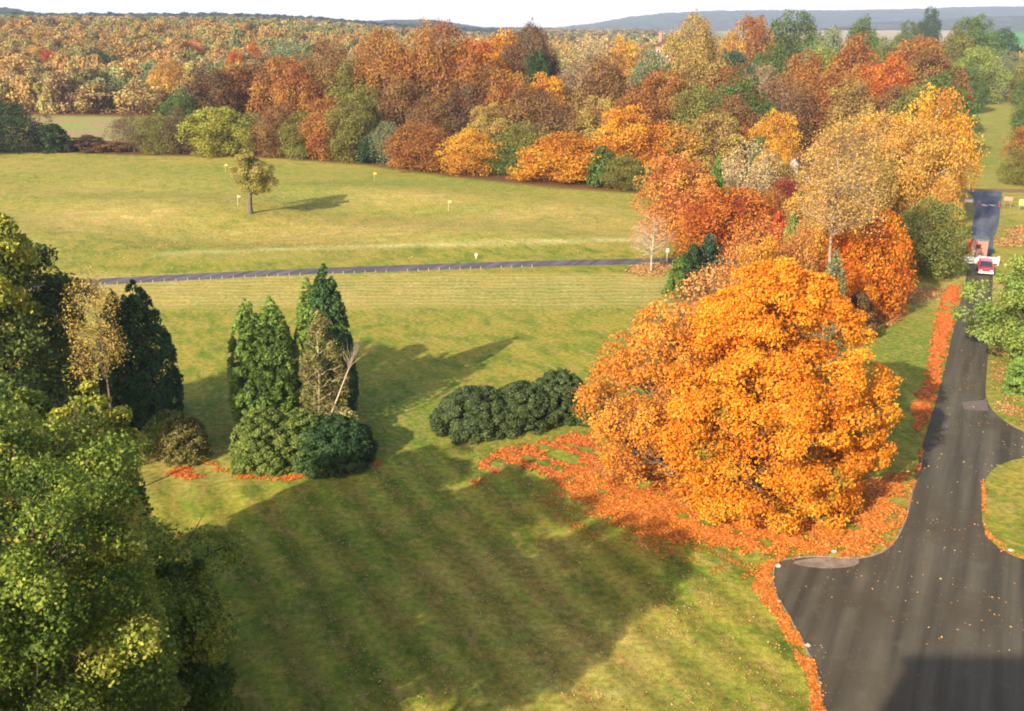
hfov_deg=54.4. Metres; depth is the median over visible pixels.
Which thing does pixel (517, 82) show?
broadleaf tree
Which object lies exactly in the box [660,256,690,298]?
shrub
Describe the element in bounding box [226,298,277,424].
cypress
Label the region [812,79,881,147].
broadleaf tree
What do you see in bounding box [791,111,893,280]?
pale birch
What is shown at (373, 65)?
tall tree
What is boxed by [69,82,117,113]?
hillside tree
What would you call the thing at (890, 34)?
stubble field
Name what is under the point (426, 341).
ground
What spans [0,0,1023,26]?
sky
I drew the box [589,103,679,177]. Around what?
broadleaf tree
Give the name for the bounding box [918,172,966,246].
broadleaf tree
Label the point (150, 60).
hillside tree
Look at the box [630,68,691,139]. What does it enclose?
broadleaf tree
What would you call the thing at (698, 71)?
broadleaf tree
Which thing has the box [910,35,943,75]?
broadleaf tree
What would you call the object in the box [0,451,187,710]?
oak tree
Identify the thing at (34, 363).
oak tree
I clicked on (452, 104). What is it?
broadleaf tree
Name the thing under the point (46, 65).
hillside tree
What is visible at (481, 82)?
broadleaf tree
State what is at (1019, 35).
green field
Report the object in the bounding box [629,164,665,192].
shrub
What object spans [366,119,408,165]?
thinning tree
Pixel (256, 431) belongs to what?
shrub
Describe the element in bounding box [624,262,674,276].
fallen leaves
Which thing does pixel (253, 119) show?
thinning tree
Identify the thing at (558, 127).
thinning tree
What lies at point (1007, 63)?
broadleaf tree
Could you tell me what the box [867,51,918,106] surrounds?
broadleaf tree
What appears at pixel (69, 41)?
broadleaf tree
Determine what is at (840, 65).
broadleaf tree
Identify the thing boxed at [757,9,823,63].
broadleaf tree
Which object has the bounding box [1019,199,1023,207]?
road sign
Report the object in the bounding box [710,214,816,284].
thinning tree
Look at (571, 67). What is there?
thinning tree
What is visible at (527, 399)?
shrub
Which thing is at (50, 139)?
shrub
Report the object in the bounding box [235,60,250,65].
hillside tree
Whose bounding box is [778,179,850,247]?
broadleaf tree
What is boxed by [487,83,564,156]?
broadleaf tree
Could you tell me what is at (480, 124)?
broadleaf tree
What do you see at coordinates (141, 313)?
cypress
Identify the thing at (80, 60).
hillside tree
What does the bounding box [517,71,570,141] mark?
broadleaf tree
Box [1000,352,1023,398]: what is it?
shrub
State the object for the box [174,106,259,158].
broadleaf tree
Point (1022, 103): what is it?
broadleaf tree
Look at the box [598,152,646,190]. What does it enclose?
broadleaf tree
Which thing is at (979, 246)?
gate kiosk
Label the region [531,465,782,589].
fallen leaves
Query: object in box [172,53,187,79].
hillside tree
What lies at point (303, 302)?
cypress
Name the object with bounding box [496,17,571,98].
tall tree
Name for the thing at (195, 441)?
shrub
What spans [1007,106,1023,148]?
broadleaf tree
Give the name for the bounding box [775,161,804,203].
broadleaf tree
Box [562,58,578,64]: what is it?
hillside tree
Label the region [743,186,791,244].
broadleaf tree
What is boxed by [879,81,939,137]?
broadleaf tree
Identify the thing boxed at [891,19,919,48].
broadleaf tree
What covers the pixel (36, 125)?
thinning tree
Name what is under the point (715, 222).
broadleaf tree
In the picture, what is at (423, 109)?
broadleaf tree
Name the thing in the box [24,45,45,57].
broadleaf tree
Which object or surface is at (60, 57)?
hillside tree
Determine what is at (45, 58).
broadleaf tree
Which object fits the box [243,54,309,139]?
broadleaf tree
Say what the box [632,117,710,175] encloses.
broadleaf tree
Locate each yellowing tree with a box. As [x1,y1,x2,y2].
[0,212,48,394]
[35,380,151,517]
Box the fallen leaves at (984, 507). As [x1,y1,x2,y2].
[981,479,1023,557]
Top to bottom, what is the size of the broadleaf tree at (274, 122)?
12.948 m
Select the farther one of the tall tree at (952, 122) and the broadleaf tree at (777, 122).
the broadleaf tree at (777, 122)
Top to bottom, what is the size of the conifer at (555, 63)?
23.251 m
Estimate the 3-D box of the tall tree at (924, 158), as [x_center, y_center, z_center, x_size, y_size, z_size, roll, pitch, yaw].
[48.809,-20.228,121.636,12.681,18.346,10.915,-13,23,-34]
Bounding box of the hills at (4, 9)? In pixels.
[0,7,35,12]
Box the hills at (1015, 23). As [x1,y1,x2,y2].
[818,16,1023,34]
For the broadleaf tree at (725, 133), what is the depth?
168.48 m
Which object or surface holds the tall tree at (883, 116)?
on the ground
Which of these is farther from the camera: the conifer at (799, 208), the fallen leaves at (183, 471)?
the conifer at (799, 208)
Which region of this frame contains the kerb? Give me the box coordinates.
[772,484,913,705]
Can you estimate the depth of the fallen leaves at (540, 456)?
60.47 m
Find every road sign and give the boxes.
[964,198,973,205]
[1003,197,1012,207]
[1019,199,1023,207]
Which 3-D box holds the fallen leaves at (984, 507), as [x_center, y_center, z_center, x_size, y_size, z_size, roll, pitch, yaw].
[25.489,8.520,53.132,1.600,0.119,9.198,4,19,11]
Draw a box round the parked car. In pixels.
[976,257,994,275]
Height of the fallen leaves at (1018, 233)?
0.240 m
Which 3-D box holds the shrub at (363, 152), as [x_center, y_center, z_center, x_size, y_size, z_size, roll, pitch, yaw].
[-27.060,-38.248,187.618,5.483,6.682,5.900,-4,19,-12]
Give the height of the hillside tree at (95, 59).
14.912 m
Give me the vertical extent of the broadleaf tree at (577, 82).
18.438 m
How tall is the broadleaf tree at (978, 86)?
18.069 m
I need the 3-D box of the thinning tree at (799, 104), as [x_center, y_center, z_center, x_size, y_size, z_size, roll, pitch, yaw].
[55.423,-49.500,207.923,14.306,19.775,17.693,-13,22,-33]
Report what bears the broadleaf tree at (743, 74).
on the ground
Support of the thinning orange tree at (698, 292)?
on the ground
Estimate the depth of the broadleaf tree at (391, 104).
195.08 m
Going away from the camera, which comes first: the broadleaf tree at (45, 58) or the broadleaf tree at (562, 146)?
the broadleaf tree at (562, 146)
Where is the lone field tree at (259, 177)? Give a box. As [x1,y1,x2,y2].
[228,148,278,213]
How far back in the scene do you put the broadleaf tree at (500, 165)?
170.83 m
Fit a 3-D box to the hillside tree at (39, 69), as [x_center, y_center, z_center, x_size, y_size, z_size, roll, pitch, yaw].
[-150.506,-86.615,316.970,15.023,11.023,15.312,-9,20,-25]
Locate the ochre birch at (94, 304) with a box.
[56,264,133,417]
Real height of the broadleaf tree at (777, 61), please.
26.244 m
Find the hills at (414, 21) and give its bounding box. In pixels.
[375,19,538,28]
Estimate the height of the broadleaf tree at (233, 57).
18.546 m
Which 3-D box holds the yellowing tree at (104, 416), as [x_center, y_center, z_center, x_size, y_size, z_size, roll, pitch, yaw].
[-14.702,7.410,36.121,3.574,13.610,3.526,0,18,0]
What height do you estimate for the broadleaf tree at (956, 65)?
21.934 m
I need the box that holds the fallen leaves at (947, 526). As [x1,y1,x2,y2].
[777,274,1023,651]
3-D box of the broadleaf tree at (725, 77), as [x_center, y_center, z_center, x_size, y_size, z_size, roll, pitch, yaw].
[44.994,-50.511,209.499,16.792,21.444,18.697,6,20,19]
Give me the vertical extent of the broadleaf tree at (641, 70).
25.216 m
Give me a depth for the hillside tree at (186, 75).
281.59 m
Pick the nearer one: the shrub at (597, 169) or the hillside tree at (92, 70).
the shrub at (597, 169)
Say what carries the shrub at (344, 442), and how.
on the ground
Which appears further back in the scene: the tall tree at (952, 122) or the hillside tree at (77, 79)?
the hillside tree at (77, 79)
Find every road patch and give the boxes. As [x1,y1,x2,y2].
[793,556,858,567]
[962,400,987,410]
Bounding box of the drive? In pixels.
[26,258,733,288]
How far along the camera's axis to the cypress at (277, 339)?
63.50 m
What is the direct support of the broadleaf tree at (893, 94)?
on the ground
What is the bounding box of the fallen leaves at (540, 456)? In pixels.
[469,431,602,490]
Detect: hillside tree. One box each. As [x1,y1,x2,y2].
[0,58,41,101]
[0,71,27,106]
[0,79,17,106]
[2,52,40,71]
[3,73,40,111]
[11,52,38,67]
[14,73,45,102]
[23,65,45,81]
[32,70,65,113]
[38,62,54,72]
[41,70,81,113]
[51,52,76,69]
[57,61,81,102]
[59,59,98,110]
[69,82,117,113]
[72,56,87,70]
[75,59,106,88]
[79,53,103,67]
[84,63,100,74]
[91,77,111,109]
[95,61,123,72]
[98,65,136,88]
[101,81,142,111]
[102,52,119,63]
[106,61,124,67]
[106,70,138,93]
[111,57,145,87]
[112,78,165,114]
[134,61,168,107]
[138,59,169,73]
[168,54,185,72]
[169,71,203,111]
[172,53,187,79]
[182,59,207,75]
[191,55,216,71]
[195,65,213,80]
[207,55,222,66]
[214,59,226,71]
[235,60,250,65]
[549,61,572,76]
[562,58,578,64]
[634,54,645,62]
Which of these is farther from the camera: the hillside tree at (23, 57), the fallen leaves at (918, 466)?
the hillside tree at (23, 57)
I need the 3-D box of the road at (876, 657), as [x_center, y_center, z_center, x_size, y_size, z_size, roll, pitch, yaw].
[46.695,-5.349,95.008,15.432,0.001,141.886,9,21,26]
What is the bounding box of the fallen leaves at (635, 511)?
[560,455,915,559]
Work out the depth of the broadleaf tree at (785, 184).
119.95 m
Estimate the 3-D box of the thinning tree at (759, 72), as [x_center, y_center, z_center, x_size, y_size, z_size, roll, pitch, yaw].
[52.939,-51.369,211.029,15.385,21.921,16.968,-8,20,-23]
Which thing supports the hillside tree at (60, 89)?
on the ground
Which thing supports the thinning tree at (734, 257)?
on the ground
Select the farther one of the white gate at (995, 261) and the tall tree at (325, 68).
the tall tree at (325, 68)
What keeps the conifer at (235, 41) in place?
on the ground
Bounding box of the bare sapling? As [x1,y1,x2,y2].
[627,209,676,269]
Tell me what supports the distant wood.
on the ground
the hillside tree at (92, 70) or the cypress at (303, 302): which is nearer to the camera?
the cypress at (303, 302)
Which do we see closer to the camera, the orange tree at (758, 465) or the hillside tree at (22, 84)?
the orange tree at (758, 465)
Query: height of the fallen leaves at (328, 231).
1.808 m
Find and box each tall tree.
[289,35,358,112]
[345,24,422,124]
[376,13,489,116]
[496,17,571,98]
[654,7,733,83]
[816,136,900,237]
[821,108,941,222]
[867,114,973,224]
[880,79,989,213]
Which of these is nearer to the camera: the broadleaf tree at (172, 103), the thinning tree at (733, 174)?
the thinning tree at (733, 174)
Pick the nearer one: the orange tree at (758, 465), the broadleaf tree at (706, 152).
the orange tree at (758, 465)
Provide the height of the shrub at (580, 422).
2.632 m
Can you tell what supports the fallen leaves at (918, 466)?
on the ground
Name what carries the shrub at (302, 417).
on the ground
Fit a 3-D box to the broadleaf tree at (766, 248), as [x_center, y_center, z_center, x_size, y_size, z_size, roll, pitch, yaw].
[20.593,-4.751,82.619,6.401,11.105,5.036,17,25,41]
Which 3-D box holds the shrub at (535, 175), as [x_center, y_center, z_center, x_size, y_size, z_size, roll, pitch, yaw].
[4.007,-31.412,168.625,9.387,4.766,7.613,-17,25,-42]
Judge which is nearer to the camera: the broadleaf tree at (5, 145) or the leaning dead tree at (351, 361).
the leaning dead tree at (351, 361)
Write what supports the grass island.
on the road at (876, 657)
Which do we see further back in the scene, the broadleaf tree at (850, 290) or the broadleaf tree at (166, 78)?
the broadleaf tree at (166, 78)
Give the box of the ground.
[0,27,1023,710]
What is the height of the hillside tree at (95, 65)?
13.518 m
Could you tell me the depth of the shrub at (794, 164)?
138.37 m
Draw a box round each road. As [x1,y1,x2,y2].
[774,253,1023,710]
[968,191,1001,252]
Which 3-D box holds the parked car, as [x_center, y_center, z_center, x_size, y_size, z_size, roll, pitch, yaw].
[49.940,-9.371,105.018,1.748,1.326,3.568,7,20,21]
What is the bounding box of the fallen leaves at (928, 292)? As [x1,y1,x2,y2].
[872,286,949,326]
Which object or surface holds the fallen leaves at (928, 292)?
on the ground
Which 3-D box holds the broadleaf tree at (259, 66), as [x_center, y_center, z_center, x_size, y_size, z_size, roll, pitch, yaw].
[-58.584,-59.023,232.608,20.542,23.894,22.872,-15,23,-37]
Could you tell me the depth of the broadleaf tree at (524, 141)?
168.59 m
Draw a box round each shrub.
[32,123,75,153]
[61,134,109,153]
[92,141,135,152]
[141,408,191,454]
[151,414,212,467]
[228,406,297,476]
[264,406,334,471]
[288,414,378,479]
[327,406,360,423]
[354,134,382,163]
[428,385,525,444]
[488,380,560,439]
[505,156,554,180]
[535,367,586,427]
[561,385,616,426]
[583,145,621,186]
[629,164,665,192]
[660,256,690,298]
[680,243,704,297]
[694,233,725,295]
[767,210,788,254]
[785,159,799,182]
[843,291,879,340]
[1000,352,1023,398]
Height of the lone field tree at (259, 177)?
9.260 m
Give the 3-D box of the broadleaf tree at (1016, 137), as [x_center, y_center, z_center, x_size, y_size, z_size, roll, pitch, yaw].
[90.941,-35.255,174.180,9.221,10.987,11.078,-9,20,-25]
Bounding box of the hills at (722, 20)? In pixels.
[555,6,1023,30]
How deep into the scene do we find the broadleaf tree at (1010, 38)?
397.85 m
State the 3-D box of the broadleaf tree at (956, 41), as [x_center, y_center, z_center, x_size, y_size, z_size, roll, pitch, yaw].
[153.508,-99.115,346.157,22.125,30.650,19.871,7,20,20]
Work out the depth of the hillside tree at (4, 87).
282.97 m
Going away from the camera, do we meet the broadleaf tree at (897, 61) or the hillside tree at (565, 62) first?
the broadleaf tree at (897, 61)
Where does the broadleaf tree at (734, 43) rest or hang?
on the ground
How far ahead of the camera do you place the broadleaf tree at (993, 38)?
377.31 m
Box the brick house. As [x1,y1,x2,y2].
[655,32,678,68]
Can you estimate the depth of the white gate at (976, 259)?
108.45 m
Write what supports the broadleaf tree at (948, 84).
on the ground
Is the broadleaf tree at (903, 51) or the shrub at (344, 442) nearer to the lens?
the shrub at (344, 442)
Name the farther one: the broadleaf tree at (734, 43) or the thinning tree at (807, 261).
the broadleaf tree at (734, 43)
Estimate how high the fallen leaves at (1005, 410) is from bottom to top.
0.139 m
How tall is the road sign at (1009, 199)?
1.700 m
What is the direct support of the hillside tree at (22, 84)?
on the ground
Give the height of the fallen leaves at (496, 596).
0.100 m
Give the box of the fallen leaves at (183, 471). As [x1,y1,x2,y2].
[164,460,381,480]
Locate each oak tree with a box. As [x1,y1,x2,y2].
[0,239,110,414]
[0,387,149,557]
[0,393,257,710]
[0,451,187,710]
[58,397,153,558]
[62,551,245,710]
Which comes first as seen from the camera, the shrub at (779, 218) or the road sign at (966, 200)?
the shrub at (779, 218)
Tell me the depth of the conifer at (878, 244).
107.13 m
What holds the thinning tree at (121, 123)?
on the ground
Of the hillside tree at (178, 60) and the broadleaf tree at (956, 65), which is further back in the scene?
the hillside tree at (178, 60)
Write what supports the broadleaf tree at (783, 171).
on the ground
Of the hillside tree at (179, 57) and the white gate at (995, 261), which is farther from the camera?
the hillside tree at (179, 57)
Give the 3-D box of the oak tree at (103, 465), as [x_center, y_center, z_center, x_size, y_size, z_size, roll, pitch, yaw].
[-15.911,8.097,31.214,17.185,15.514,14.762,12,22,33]
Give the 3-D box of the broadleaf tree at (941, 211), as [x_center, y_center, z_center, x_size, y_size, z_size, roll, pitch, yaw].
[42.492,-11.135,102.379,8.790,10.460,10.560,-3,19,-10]
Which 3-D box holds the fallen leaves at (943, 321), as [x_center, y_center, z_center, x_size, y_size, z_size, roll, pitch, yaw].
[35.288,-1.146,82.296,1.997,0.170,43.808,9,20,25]
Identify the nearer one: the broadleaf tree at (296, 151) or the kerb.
the kerb
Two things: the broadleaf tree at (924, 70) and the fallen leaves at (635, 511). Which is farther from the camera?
the broadleaf tree at (924, 70)
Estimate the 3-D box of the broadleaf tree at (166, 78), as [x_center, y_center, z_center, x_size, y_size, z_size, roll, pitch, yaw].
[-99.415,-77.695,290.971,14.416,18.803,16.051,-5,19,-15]
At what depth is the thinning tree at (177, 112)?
198.69 m
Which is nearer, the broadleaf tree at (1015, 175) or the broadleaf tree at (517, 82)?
the broadleaf tree at (1015, 175)
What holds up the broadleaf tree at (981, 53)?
on the ground
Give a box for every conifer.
[230,23,241,47]
[551,56,563,125]
[702,155,724,234]
[777,209,796,256]
[794,186,804,226]
[812,249,846,349]
[875,206,891,266]
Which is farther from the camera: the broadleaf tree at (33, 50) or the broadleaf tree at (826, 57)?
the broadleaf tree at (33, 50)
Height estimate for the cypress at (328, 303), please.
10.972 m
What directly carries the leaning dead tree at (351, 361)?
on the ground
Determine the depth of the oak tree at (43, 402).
36.92 m
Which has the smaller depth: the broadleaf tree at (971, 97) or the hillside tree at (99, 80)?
the broadleaf tree at (971, 97)
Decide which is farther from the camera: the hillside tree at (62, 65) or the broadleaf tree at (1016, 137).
the hillside tree at (62, 65)
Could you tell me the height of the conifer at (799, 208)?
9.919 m
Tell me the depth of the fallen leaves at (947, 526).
49.68 m
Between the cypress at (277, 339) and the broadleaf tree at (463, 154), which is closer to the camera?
the cypress at (277, 339)
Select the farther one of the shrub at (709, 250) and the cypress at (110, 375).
the shrub at (709, 250)
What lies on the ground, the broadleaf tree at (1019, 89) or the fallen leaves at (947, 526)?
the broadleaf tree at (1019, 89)
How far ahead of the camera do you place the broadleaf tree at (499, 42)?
216.83 m
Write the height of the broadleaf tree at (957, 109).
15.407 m
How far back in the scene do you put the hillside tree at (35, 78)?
288.48 m
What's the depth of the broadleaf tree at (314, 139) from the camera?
189.68 m
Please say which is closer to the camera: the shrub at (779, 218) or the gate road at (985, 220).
the shrub at (779, 218)
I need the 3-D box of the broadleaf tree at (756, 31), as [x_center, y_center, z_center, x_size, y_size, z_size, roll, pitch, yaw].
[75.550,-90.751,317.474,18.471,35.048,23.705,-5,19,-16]
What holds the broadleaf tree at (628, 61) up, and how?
on the ground
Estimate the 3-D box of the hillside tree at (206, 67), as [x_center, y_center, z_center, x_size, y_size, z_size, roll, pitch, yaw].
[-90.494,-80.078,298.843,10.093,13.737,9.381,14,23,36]
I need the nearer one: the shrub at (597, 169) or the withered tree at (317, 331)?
the withered tree at (317, 331)
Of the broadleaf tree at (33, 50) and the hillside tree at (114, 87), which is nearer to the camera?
the hillside tree at (114, 87)
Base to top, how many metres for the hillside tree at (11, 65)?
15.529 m
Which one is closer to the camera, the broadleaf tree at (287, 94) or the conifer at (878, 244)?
the conifer at (878, 244)
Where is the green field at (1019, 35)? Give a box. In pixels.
[983,31,1023,50]
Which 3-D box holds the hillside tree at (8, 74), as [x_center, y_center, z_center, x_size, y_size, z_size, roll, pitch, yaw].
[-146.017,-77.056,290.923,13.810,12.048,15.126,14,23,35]
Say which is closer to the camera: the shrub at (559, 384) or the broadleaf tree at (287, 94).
the shrub at (559, 384)
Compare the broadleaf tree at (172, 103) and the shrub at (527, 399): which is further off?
the broadleaf tree at (172, 103)
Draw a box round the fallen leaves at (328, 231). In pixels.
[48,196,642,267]
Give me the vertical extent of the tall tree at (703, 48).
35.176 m
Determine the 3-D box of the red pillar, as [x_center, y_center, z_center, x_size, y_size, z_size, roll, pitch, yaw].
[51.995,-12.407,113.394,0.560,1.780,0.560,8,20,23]
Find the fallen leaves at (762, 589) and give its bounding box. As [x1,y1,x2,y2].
[751,556,826,710]
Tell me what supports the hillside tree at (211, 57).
on the ground
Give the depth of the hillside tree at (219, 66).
322.02 m
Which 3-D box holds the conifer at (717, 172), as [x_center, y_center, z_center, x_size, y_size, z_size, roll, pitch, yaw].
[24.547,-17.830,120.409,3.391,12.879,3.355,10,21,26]
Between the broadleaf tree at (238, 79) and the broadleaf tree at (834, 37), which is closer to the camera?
the broadleaf tree at (238, 79)
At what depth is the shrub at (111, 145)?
203.21 m
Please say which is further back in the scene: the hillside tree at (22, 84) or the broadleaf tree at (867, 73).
the hillside tree at (22, 84)
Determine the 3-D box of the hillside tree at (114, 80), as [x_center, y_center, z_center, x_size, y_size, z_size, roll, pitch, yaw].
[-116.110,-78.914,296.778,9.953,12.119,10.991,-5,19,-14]
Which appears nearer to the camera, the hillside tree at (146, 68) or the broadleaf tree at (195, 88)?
the broadleaf tree at (195, 88)
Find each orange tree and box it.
[571,298,759,506]
[632,262,803,445]
[648,254,906,535]
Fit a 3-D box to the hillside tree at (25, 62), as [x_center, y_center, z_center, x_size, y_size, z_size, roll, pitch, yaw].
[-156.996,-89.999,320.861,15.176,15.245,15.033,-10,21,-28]
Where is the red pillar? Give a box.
[966,239,971,254]
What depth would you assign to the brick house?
283.39 m
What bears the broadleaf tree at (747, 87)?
on the ground
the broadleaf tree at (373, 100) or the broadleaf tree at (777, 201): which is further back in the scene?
the broadleaf tree at (373, 100)
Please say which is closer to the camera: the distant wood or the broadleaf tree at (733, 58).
the broadleaf tree at (733, 58)
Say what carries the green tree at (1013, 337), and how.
on the ground
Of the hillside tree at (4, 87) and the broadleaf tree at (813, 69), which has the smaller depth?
the broadleaf tree at (813, 69)
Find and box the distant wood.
[0,11,1023,92]
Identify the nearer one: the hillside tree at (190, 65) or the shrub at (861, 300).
the shrub at (861, 300)
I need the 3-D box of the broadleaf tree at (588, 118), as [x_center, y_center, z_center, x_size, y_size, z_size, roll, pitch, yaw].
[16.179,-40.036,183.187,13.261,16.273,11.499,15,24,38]
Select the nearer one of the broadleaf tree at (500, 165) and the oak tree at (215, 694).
the oak tree at (215, 694)
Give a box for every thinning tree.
[21,123,42,150]
[101,110,154,151]
[156,106,205,155]
[221,108,277,155]
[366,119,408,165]
[529,92,585,157]
[551,54,613,129]
[561,31,621,87]
[687,241,762,319]
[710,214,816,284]
[711,137,787,223]
[744,59,798,136]
[756,71,821,148]
[771,221,826,285]
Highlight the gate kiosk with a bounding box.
[970,236,989,258]
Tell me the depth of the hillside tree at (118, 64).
306.39 m
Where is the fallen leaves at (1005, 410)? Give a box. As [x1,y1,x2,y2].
[988,343,1023,425]
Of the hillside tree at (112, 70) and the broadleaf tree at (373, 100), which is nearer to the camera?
the broadleaf tree at (373, 100)
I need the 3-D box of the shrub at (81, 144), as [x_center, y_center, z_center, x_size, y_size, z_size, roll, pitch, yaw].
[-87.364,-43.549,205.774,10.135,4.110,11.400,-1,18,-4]
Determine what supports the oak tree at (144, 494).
on the ground
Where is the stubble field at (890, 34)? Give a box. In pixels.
[778,30,966,46]
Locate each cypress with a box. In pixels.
[95,288,152,431]
[109,279,184,430]
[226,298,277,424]
[248,295,301,422]
[293,277,331,409]
[302,263,359,417]
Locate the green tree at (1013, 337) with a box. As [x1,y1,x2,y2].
[948,254,1023,367]
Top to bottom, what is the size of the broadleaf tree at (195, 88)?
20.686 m
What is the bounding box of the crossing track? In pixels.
[959,188,1023,192]
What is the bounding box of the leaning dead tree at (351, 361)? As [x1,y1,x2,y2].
[328,332,365,418]
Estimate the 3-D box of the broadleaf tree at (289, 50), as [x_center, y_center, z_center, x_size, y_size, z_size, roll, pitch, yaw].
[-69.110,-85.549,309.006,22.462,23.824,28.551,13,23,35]
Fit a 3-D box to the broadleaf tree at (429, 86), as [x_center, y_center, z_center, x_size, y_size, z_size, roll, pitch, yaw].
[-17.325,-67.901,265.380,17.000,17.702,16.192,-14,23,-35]
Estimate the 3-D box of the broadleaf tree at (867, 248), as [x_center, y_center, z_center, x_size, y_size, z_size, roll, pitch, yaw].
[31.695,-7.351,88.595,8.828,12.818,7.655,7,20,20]
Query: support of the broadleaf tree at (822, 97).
on the ground
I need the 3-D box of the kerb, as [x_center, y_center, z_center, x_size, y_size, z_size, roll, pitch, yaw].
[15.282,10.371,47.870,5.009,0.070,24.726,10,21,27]
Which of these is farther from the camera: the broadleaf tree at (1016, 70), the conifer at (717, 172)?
the broadleaf tree at (1016, 70)
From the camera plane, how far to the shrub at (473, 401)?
62.86 m
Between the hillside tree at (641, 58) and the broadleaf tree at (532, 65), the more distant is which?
the hillside tree at (641, 58)
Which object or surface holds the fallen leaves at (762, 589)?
on the ground
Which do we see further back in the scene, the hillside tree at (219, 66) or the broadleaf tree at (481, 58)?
the hillside tree at (219, 66)
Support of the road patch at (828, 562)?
on the road at (876, 657)
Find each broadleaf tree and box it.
[0,100,54,154]
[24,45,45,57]
[40,48,55,61]
[62,40,84,50]
[78,49,114,65]
[125,112,187,155]
[145,57,193,109]
[154,87,205,144]
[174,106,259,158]
[176,63,252,140]
[188,39,205,56]
[199,61,263,136]
[225,49,291,124]
[226,48,245,65]
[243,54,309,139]
[245,102,306,158]
[246,41,264,61]
[252,40,317,69]
[267,57,335,129]
[275,110,322,160]
[296,95,355,160]
[319,58,380,124]
[320,92,382,162]
[341,84,390,154]
[374,75,431,150]
[377,120,453,172]
[401,95,455,159]
[420,69,445,116]
[428,77,499,151]
[431,36,510,120]
[433,126,506,176]
[460,62,514,124]
[464,101,521,161]
[469,66,542,145]
[473,26,528,91]
[483,133,524,176]
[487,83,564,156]
[490,119,555,177]
[506,130,609,183]
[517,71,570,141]
[523,47,551,92]
[561,52,642,152]
[562,92,635,158]
[565,74,600,103]
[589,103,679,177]
[595,33,639,96]
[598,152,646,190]
[610,46,673,101]
[615,87,666,160]
[628,150,728,245]
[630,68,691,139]
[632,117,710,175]
[659,51,722,117]
[661,86,730,140]
[664,80,719,140]
[671,184,778,260]
[675,111,747,177]
[676,138,721,172]
[693,63,762,108]
[694,75,783,135]
[699,91,763,156]
[713,27,751,71]
[714,48,756,83]
[719,127,756,170]
[722,69,762,106]
[725,13,778,64]
[728,232,791,314]
[737,134,769,176]
[741,108,804,171]
[743,39,792,88]
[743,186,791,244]
[745,151,793,222]
[749,137,791,179]
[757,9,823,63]
[764,174,805,218]
[771,48,831,135]
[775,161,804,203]
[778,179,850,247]
[781,69,877,146]
[786,206,827,264]
[794,214,863,272]
[795,44,838,73]
[800,24,853,72]
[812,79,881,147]
[819,202,920,322]
[825,28,882,86]
[830,72,875,120]
[838,257,882,321]
[844,14,880,58]
[853,61,896,106]
[864,35,909,68]
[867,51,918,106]
[868,81,908,147]
[877,196,975,280]
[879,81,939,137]
[881,33,951,84]
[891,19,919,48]
[892,67,983,144]
[899,43,973,117]
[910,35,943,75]
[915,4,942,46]
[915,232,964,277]
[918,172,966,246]
[938,24,987,66]
[939,99,966,161]
[941,60,969,97]
[942,12,1010,57]
[951,45,1014,103]
[961,62,991,113]
[966,91,977,126]
[977,45,1007,92]
[987,48,1022,96]
[995,146,1023,184]
[998,27,1023,56]
[999,125,1023,172]
[1006,57,1023,104]
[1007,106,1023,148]
[1009,97,1023,131]
[1010,77,1023,116]
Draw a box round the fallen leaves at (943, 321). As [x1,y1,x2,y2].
[910,284,962,435]
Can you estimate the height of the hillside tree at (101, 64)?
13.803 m
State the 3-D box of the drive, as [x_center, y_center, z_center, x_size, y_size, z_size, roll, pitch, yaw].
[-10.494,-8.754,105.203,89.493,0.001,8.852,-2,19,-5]
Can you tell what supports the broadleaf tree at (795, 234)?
on the ground
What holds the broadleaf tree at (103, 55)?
on the ground
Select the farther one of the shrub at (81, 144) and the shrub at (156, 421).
the shrub at (81, 144)
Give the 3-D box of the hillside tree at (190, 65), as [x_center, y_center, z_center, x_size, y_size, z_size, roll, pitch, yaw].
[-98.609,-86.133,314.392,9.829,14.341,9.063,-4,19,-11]
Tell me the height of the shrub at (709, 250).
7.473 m
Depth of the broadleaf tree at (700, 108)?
189.09 m
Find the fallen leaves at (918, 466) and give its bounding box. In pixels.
[889,439,923,544]
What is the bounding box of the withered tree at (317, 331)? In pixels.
[296,309,351,418]
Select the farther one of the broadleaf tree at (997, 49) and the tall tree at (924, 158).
the broadleaf tree at (997, 49)
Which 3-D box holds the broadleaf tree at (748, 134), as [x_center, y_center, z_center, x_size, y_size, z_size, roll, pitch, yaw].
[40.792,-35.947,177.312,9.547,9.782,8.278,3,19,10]
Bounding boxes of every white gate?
[964,256,979,262]
[979,256,999,265]
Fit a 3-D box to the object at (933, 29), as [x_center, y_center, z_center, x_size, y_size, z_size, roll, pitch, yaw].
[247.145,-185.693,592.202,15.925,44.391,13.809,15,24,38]
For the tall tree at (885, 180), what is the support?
on the ground
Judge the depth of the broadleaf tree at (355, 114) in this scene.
187.99 m
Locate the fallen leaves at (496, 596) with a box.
[189,435,826,710]
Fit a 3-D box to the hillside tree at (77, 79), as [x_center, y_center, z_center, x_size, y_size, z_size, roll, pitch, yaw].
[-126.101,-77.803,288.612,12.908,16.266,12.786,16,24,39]
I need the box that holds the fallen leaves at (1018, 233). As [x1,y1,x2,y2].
[993,225,1023,246]
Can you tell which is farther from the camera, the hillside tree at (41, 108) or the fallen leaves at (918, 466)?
the hillside tree at (41, 108)
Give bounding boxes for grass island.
[982,458,1023,558]

